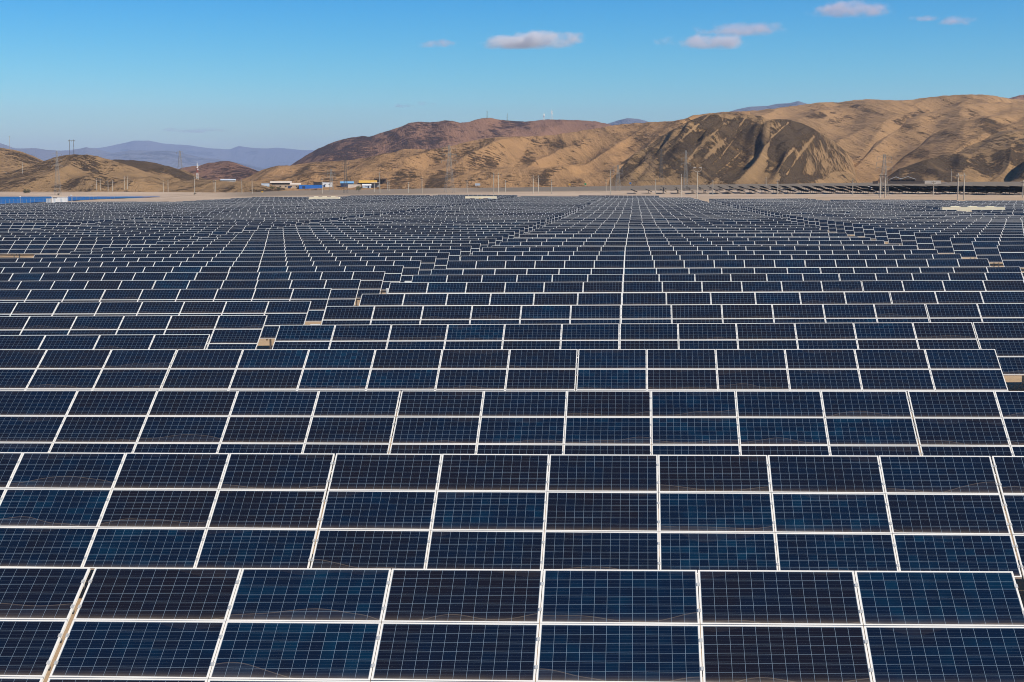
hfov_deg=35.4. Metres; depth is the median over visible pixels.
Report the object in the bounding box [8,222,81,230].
solar table
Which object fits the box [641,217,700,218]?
solar table
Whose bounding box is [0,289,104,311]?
solar table
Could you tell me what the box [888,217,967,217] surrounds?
solar table
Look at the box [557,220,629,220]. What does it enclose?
solar table
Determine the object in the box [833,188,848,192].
tracker row
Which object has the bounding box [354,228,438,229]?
solar table
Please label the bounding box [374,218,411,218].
solar table
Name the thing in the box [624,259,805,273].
solar table
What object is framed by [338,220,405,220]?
solar table
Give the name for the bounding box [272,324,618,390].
solar table
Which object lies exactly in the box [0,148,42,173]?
hill
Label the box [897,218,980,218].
solar table
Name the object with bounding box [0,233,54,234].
solar table
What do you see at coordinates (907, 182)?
perimeter wall
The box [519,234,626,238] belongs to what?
solar table
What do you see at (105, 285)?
solar table
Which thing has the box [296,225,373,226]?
solar table
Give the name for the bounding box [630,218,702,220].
solar table
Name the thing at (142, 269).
solar table
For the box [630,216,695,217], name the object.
solar table
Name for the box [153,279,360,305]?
solar table
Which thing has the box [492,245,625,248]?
solar table
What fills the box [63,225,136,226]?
solar table
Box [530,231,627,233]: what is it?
solar table
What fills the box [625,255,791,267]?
solar table
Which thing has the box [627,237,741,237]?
solar table
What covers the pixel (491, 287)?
solar table
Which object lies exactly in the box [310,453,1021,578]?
solar table
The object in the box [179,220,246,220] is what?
solar table
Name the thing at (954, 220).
solar table
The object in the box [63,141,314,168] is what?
mountain
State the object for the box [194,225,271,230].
solar table
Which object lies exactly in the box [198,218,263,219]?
solar table
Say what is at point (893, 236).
solar table
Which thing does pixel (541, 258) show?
solar table
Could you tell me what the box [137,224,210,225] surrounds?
solar table
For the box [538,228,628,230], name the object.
solar table
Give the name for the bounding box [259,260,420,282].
solar table
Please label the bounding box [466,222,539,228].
solar table
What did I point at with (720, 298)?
solar table
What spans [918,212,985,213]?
solar table
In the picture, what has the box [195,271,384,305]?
solar table
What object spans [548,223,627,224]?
solar table
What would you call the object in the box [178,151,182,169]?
lattice tower
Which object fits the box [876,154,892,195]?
lattice tower
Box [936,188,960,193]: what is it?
tracker row
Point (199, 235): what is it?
solar table
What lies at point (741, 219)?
solar table
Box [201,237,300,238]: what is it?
solar table
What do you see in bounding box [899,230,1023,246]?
solar table
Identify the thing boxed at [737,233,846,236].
solar table
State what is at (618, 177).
lattice tower
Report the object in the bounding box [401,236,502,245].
solar table
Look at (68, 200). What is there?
wire fence
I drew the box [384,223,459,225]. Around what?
solar table
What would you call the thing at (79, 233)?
solar table
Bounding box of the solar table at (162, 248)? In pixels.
[101,247,223,250]
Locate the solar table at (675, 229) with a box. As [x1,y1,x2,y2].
[629,228,723,230]
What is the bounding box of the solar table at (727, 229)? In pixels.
[724,228,819,231]
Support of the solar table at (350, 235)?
on the ground
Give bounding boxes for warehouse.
[220,179,235,181]
[322,182,332,186]
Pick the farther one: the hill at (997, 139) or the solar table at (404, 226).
the hill at (997, 139)
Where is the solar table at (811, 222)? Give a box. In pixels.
[808,217,886,227]
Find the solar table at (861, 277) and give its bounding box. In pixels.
[839,273,1023,291]
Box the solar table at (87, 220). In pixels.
[51,219,115,221]
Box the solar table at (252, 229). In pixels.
[177,227,257,232]
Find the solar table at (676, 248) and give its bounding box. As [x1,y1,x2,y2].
[625,246,769,254]
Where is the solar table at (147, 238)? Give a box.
[96,236,190,240]
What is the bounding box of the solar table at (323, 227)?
[283,226,363,229]
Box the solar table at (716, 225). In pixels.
[713,224,797,226]
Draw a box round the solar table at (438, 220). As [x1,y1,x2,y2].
[407,220,468,221]
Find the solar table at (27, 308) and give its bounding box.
[0,302,58,315]
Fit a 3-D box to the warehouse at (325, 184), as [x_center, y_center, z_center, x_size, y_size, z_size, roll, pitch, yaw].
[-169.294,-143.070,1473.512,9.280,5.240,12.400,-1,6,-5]
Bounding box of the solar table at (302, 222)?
[234,221,303,224]
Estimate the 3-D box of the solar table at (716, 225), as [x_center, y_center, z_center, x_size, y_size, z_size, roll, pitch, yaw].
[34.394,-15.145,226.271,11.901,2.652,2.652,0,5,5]
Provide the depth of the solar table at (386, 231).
213.94 m
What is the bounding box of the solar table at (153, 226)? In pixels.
[117,226,193,227]
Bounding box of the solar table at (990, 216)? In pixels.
[958,216,1023,216]
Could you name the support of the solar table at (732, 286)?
on the ground
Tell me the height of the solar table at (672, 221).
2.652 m
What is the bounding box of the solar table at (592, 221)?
[555,221,629,222]
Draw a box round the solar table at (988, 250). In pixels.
[972,241,1023,266]
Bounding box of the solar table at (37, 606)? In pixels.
[0,567,90,681]
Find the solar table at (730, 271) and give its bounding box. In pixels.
[624,268,820,275]
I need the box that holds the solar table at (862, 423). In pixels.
[389,391,920,474]
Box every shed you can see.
[270,181,291,184]
[340,181,353,186]
[374,178,386,183]
[900,176,914,180]
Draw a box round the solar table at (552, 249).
[482,247,624,250]
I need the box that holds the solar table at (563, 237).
[514,237,626,238]
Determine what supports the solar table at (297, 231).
on the ground
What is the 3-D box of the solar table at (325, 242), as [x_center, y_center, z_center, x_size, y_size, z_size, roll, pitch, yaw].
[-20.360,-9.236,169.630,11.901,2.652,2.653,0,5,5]
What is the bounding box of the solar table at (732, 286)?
[623,281,862,304]
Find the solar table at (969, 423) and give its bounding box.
[908,391,1023,482]
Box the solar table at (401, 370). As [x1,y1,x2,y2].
[161,349,577,411]
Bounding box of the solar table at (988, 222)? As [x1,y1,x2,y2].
[940,221,1023,222]
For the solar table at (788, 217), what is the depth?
277.95 m
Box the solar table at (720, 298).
[622,292,891,319]
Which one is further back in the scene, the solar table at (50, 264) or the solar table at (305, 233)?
the solar table at (305, 233)
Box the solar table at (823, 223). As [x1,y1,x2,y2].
[819,218,904,230]
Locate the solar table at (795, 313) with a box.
[621,304,928,343]
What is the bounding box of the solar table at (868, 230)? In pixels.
[862,225,968,238]
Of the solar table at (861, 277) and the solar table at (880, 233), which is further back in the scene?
the solar table at (880, 233)
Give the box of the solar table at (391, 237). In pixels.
[301,236,400,238]
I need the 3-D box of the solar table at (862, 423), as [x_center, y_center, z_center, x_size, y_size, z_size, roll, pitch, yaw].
[3.197,2.622,36.827,11.916,2.652,2.638,0,5,5]
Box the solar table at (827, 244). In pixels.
[762,244,898,249]
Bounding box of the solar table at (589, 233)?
[537,233,627,236]
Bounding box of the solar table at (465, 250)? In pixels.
[346,246,470,260]
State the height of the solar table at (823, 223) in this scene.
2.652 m
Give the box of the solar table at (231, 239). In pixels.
[180,239,283,240]
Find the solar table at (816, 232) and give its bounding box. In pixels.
[773,232,836,234]
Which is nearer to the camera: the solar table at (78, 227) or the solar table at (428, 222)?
the solar table at (78, 227)
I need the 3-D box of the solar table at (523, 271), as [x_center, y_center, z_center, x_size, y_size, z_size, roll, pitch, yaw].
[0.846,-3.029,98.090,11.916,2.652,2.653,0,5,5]
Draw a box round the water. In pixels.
[0,196,159,203]
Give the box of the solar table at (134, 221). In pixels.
[112,220,151,221]
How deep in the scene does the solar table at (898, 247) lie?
131.72 m
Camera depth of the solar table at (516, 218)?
282.44 m
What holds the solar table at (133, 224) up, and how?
on the ground
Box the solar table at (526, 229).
[446,225,528,233]
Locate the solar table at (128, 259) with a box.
[0,257,138,261]
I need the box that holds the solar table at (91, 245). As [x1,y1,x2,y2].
[75,240,178,250]
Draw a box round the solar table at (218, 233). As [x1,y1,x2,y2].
[140,231,226,236]
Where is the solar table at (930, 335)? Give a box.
[620,322,979,371]
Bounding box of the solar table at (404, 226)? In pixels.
[364,226,445,227]
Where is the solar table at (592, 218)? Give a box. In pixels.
[562,218,623,218]
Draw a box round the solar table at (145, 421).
[0,390,400,497]
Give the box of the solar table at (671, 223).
[628,222,708,224]
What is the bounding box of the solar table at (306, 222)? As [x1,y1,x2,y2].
[240,221,309,224]
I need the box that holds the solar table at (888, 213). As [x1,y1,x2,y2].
[850,212,917,213]
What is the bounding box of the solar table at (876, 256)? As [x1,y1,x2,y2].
[791,254,961,266]
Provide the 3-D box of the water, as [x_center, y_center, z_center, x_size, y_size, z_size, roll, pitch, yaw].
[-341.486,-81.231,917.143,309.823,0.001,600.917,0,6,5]
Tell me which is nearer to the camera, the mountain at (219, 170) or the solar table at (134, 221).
the solar table at (134, 221)
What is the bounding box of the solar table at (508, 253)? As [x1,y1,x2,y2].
[472,251,624,260]
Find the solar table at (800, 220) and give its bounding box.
[796,216,870,224]
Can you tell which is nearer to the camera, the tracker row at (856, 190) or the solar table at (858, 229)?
the solar table at (858, 229)
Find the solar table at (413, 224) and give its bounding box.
[374,224,453,225]
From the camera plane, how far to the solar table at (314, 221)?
276.67 m
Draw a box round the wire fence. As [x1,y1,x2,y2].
[5,196,114,203]
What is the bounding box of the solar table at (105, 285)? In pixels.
[0,280,155,289]
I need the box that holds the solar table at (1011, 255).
[997,245,1023,268]
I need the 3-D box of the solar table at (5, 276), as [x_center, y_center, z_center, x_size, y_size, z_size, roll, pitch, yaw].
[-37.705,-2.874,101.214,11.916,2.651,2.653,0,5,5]
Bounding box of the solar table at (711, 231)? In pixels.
[628,230,727,233]
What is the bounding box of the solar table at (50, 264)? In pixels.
[0,262,102,269]
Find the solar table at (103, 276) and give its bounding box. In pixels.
[9,272,197,280]
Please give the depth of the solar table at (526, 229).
230.23 m
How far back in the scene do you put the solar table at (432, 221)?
266.02 m
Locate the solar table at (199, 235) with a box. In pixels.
[119,233,209,238]
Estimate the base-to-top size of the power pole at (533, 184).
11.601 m
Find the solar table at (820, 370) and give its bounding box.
[576,349,1007,432]
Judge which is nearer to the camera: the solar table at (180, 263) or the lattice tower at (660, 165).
the solar table at (180, 263)
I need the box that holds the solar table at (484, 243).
[376,240,488,250]
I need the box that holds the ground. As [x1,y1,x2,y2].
[0,182,1023,681]
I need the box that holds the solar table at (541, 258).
[460,255,623,268]
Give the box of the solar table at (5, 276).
[0,273,12,280]
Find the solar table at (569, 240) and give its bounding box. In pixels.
[507,238,626,241]
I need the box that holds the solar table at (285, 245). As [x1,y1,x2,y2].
[246,244,362,246]
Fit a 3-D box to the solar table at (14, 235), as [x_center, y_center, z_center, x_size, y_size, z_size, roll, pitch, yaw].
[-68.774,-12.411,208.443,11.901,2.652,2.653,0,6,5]
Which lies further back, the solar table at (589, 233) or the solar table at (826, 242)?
the solar table at (589, 233)
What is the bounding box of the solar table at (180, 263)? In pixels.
[101,261,260,267]
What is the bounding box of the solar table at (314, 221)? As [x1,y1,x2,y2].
[253,219,321,223]
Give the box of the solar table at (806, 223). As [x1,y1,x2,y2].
[803,216,879,226]
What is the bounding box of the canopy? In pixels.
[359,180,376,183]
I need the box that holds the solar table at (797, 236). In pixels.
[742,236,857,237]
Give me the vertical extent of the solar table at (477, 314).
2.652 m
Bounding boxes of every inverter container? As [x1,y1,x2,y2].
[309,196,339,198]
[465,196,497,198]
[940,206,1004,211]
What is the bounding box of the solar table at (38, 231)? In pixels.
[0,231,76,232]
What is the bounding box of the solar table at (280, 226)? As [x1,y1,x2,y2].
[211,224,285,228]
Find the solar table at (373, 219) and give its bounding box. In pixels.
[345,218,411,220]
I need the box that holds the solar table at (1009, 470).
[992,456,1023,578]
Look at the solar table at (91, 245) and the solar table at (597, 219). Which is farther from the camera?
the solar table at (597, 219)
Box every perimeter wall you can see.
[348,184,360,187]
[887,181,924,183]
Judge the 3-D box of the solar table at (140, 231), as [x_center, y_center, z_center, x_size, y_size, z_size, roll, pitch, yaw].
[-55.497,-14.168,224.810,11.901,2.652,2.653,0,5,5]
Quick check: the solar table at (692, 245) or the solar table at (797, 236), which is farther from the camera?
the solar table at (797, 236)
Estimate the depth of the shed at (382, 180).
1499.34 m
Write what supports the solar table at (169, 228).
on the ground
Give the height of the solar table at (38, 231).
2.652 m
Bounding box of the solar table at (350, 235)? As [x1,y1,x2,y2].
[315,234,411,236]
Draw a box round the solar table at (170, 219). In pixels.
[128,219,192,220]
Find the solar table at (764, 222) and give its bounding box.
[709,221,790,224]
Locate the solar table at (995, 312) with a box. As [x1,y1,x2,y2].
[925,303,1023,347]
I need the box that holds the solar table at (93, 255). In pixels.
[33,254,170,257]
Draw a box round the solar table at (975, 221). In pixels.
[928,220,1021,221]
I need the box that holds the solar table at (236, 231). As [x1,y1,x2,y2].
[159,229,242,234]
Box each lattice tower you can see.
[54,151,61,194]
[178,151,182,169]
[327,169,335,190]
[343,161,348,192]
[441,145,456,192]
[613,165,622,190]
[658,148,662,176]
[681,150,689,189]
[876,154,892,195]
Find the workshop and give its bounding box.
[273,185,298,187]
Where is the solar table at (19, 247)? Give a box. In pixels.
[0,240,79,257]
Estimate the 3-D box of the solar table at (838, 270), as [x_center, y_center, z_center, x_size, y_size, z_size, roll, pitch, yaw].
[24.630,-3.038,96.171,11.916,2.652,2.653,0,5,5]
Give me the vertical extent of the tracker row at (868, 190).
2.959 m
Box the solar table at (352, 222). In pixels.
[319,221,391,223]
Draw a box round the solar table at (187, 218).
[169,218,205,218]
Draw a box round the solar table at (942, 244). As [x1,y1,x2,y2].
[931,235,1023,253]
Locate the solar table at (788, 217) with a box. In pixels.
[787,213,855,220]
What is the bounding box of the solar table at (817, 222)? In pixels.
[814,218,896,227]
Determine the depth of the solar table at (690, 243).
150.07 m
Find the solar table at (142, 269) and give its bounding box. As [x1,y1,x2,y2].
[58,266,230,272]
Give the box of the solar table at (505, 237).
[412,234,508,241]
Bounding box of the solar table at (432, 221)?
[397,221,467,221]
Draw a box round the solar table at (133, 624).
[47,567,1023,681]
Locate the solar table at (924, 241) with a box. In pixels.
[914,232,1023,249]
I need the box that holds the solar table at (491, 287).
[388,282,622,304]
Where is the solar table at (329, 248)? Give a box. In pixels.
[223,246,346,250]
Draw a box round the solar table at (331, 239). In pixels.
[284,239,389,240]
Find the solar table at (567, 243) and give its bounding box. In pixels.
[500,241,625,246]
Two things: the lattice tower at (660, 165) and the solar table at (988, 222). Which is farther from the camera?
the lattice tower at (660, 165)
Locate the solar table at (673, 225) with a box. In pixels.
[629,224,712,225]
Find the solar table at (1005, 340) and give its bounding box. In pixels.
[973,322,1023,387]
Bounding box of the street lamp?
[694,167,701,198]
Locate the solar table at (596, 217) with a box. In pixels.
[564,217,629,217]
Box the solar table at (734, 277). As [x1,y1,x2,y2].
[623,273,839,292]
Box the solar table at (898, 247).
[770,245,917,254]
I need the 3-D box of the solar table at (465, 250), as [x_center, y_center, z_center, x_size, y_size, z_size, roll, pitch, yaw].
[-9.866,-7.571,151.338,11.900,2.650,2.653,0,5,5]
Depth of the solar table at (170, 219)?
287.25 m
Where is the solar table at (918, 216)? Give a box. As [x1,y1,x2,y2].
[880,216,957,217]
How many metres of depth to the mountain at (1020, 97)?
4539.52 m
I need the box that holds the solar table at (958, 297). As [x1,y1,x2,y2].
[890,291,1023,321]
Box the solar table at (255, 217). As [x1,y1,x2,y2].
[212,217,274,218]
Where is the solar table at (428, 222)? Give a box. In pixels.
[392,222,465,222]
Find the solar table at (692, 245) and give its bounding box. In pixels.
[626,245,761,250]
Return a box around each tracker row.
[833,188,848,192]
[846,188,861,192]
[858,188,877,193]
[871,188,889,193]
[884,188,904,192]
[897,188,918,193]
[902,185,920,188]
[909,188,932,193]
[922,188,946,193]
[927,186,945,188]
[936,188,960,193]
[949,188,974,192]
[961,188,987,193]
[965,186,982,188]
[974,188,1002,194]
[987,186,1007,188]
[988,188,1016,194]
[1001,188,1023,193]
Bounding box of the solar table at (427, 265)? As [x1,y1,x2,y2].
[286,256,435,274]
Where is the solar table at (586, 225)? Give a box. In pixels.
[545,225,628,226]
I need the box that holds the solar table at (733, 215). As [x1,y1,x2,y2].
[698,214,763,216]
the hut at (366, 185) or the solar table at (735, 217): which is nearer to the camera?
the solar table at (735, 217)
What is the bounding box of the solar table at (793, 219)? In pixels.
[790,215,860,223]
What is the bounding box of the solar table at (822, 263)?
[805,259,989,271]
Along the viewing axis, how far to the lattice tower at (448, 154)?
965.78 m
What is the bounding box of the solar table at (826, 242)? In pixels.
[755,240,884,244]
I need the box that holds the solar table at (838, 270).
[820,267,1021,278]
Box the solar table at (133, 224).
[81,223,151,224]
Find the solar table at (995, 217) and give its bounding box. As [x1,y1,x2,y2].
[968,217,1023,217]
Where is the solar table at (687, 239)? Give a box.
[627,238,747,241]
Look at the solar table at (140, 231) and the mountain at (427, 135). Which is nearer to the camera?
the solar table at (140, 231)
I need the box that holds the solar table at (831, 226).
[827,220,915,231]
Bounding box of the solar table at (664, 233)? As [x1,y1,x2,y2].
[628,233,699,233]
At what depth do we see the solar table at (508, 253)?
125.05 m
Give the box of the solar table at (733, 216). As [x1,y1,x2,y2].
[701,216,760,217]
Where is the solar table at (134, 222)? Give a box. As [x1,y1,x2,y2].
[100,221,169,223]
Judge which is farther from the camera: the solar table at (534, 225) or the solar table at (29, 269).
the solar table at (534, 225)
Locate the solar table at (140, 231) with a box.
[77,230,159,232]
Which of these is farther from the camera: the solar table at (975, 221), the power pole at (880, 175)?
the power pole at (880, 175)
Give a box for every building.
[51,196,67,201]
[925,181,940,183]
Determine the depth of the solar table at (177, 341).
56.53 m
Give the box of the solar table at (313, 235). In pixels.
[220,234,315,238]
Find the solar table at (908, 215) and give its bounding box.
[871,215,945,215]
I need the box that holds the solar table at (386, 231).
[342,230,430,233]
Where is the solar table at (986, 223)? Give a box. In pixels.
[954,223,1023,224]
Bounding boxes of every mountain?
[0,143,265,170]
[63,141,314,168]
[180,161,258,180]
[290,118,612,165]
[608,118,647,124]
[730,101,806,111]
[1009,95,1023,99]
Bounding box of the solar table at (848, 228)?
[843,222,939,234]
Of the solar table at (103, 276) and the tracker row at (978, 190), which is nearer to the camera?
the solar table at (103, 276)
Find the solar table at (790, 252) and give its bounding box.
[780,250,937,257]
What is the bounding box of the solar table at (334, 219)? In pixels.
[275,217,338,220]
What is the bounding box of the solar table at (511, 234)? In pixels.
[422,231,514,238]
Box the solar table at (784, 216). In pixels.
[782,213,849,218]
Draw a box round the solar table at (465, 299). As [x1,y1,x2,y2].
[359,293,621,322]
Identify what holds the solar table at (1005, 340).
on the ground
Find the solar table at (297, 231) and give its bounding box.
[254,230,341,232]
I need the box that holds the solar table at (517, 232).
[430,229,519,237]
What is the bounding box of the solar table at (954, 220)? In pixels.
[917,219,1005,220]
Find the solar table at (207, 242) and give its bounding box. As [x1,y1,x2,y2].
[156,241,265,244]
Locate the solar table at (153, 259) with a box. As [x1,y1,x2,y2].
[138,257,286,262]
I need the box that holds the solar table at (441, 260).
[309,253,449,268]
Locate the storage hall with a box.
[299,185,322,188]
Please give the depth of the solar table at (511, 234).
204.16 m
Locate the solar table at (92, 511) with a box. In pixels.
[0,452,334,569]
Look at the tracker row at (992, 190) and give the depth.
719.50 m
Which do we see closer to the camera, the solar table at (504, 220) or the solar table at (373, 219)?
the solar table at (504, 220)
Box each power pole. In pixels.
[493,173,498,193]
[533,176,538,193]
[879,174,886,197]
[956,173,965,199]
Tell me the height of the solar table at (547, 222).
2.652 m
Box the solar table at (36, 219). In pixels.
[5,219,67,219]
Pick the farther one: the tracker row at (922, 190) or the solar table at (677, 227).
the tracker row at (922, 190)
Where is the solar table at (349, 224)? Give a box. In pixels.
[308,223,383,224]
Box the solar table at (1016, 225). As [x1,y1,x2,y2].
[969,224,1023,226]
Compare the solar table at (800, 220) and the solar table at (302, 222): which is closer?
the solar table at (800, 220)
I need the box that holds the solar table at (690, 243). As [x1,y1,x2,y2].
[626,241,754,244]
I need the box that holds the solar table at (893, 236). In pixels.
[885,228,1002,244]
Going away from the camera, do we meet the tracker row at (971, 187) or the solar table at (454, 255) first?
the solar table at (454, 255)
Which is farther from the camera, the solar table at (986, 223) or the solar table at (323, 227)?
the solar table at (323, 227)
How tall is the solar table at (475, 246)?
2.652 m
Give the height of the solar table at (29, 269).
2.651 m
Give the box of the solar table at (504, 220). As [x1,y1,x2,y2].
[469,220,539,221]
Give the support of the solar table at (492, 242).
on the ground
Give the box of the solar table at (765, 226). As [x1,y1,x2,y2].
[717,225,804,227]
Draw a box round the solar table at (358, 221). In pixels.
[326,221,396,221]
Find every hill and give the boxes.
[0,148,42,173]
[0,154,175,191]
[113,159,204,181]
[158,179,286,192]
[226,181,284,191]
[240,111,749,190]
[608,114,857,185]
[750,94,1023,164]
[854,102,1023,182]
[877,114,1023,182]
[879,138,1023,182]
[958,129,1023,154]
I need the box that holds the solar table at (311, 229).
[269,228,353,230]
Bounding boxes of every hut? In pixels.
[362,184,370,187]
[371,183,378,187]
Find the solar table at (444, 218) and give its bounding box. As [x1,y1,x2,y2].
[412,218,478,219]
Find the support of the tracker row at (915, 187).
on the ground
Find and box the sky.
[0,0,1023,150]
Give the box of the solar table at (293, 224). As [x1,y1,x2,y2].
[229,222,296,226]
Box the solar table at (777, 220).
[708,219,786,223]
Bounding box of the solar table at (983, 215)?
[946,215,1020,215]
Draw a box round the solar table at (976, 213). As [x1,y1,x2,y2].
[956,213,996,213]
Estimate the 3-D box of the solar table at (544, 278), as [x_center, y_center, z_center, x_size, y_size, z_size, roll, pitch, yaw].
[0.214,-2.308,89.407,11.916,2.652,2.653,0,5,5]
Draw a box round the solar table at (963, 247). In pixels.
[950,237,1023,258]
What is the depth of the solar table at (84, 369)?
47.14 m
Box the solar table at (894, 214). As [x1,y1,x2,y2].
[862,214,933,215]
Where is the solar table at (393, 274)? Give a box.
[229,266,403,293]
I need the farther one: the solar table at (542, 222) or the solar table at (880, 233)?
the solar table at (542, 222)
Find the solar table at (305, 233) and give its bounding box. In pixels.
[238,232,328,234]
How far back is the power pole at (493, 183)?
922.24 m
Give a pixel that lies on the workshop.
(289, 186)
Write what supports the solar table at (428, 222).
on the ground
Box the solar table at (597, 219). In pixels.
[560,218,629,220]
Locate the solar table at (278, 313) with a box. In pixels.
[52,301,310,348]
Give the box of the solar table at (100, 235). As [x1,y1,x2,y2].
[30,234,119,236]
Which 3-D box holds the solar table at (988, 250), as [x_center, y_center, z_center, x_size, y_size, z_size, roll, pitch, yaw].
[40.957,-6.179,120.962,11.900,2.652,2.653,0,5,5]
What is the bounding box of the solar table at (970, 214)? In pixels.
[934,214,1006,214]
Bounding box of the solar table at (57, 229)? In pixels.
[19,229,96,230]
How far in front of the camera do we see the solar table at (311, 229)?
223.58 m
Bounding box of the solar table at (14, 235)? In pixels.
[0,235,29,236]
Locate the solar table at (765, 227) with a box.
[720,227,811,228]
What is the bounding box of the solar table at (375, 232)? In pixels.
[329,232,421,233]
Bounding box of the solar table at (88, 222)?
[33,221,98,223]
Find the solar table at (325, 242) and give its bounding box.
[266,240,376,245]
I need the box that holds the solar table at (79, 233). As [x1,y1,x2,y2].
[54,232,139,234]
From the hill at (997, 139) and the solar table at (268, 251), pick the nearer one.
the solar table at (268, 251)
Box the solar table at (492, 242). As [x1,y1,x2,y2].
[390,238,495,246]
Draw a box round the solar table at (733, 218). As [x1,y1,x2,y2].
[703,217,775,219]
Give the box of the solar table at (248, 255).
[170,253,308,256]
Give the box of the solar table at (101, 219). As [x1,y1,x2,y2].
[68,219,127,220]
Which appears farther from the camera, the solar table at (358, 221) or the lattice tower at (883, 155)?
the lattice tower at (883, 155)
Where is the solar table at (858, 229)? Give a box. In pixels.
[852,223,953,236]
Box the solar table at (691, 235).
[628,233,736,236]
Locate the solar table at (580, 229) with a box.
[534,229,627,230]
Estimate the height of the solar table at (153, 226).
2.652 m
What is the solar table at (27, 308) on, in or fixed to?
on the ground
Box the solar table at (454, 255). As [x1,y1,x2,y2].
[329,250,460,260]
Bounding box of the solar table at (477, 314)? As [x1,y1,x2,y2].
[321,305,620,348]
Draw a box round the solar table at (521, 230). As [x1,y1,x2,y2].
[439,227,524,235]
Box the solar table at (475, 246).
[363,243,480,255]
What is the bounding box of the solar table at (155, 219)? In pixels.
[133,219,197,219]
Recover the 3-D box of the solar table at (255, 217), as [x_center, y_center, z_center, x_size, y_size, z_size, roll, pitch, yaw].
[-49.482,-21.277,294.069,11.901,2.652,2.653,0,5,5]
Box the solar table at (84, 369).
[0,349,176,390]
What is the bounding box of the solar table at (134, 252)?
[70,251,198,253]
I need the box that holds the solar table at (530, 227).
[454,224,532,233]
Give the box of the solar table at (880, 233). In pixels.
[873,227,984,243]
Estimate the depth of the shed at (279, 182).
1503.08 m
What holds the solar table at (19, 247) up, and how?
on the ground
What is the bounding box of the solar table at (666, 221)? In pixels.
[630,220,704,222]
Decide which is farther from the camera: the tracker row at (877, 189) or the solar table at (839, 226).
the tracker row at (877, 189)
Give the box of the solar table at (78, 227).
[40,226,116,228]
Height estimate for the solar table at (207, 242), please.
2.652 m
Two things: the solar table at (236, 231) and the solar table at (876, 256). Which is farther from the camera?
the solar table at (236, 231)
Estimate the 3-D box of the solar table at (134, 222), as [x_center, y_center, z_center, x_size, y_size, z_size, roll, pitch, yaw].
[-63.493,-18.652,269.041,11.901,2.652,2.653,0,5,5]
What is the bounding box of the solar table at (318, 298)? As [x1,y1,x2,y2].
[100,288,331,321]
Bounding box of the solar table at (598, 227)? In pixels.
[542,226,628,228]
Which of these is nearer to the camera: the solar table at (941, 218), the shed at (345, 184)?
the solar table at (941, 218)
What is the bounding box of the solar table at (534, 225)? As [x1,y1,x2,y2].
[460,222,536,230]
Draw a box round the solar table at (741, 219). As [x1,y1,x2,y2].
[705,218,780,220]
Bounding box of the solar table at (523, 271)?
[431,268,623,281]
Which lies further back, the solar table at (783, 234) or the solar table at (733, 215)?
the solar table at (733, 215)
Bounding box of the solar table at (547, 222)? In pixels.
[484,217,549,224]
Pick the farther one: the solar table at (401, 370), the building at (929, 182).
the building at (929, 182)
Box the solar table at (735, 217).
[703,216,771,218]
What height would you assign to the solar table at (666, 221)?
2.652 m
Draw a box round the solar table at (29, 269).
[0,267,60,272]
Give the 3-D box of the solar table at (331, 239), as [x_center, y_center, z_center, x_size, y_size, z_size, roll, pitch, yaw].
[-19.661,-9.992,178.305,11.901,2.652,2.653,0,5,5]
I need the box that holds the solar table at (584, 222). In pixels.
[552,222,628,223]
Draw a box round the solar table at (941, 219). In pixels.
[905,219,979,220]
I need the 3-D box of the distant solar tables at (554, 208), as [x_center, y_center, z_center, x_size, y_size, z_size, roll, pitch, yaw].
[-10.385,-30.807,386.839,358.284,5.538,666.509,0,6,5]
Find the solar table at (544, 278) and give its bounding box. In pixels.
[412,274,622,292]
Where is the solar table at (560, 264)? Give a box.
[446,260,623,280]
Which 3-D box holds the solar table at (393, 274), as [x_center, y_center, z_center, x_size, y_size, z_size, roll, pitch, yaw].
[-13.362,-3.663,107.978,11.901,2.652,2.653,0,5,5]
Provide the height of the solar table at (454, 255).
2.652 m
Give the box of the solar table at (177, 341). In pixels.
[0,334,209,385]
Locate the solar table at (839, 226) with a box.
[835,221,927,235]
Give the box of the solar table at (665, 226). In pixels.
[629,226,715,227]
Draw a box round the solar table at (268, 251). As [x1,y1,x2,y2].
[198,250,328,256]
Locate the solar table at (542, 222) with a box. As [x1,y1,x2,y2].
[476,219,544,227]
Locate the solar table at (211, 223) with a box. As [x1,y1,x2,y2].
[157,222,229,224]
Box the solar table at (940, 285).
[862,280,1023,302]
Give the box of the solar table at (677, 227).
[629,227,719,228]
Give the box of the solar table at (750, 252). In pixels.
[625,250,779,256]
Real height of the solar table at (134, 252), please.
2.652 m
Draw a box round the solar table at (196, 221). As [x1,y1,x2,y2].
[170,221,233,222]
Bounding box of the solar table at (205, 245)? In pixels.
[131,244,245,246]
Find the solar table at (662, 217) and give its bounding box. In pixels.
[630,216,697,218]
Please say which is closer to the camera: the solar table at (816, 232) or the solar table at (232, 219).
the solar table at (816, 232)
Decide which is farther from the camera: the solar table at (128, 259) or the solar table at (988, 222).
the solar table at (988, 222)
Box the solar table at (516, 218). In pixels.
[479,218,546,224]
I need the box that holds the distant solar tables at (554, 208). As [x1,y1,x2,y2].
[0,195,1023,239]
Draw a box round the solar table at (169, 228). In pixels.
[97,227,177,229]
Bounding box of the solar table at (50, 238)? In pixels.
[3,237,96,255]
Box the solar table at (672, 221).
[630,221,707,222]
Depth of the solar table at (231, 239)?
180.30 m
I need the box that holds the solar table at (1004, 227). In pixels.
[985,227,1023,229]
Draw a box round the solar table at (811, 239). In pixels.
[748,237,870,242]
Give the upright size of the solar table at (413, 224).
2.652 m
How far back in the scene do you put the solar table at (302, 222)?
267.81 m
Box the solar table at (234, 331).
[0,315,266,348]
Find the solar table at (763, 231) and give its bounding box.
[728,230,827,232]
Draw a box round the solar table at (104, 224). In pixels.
[86,224,123,224]

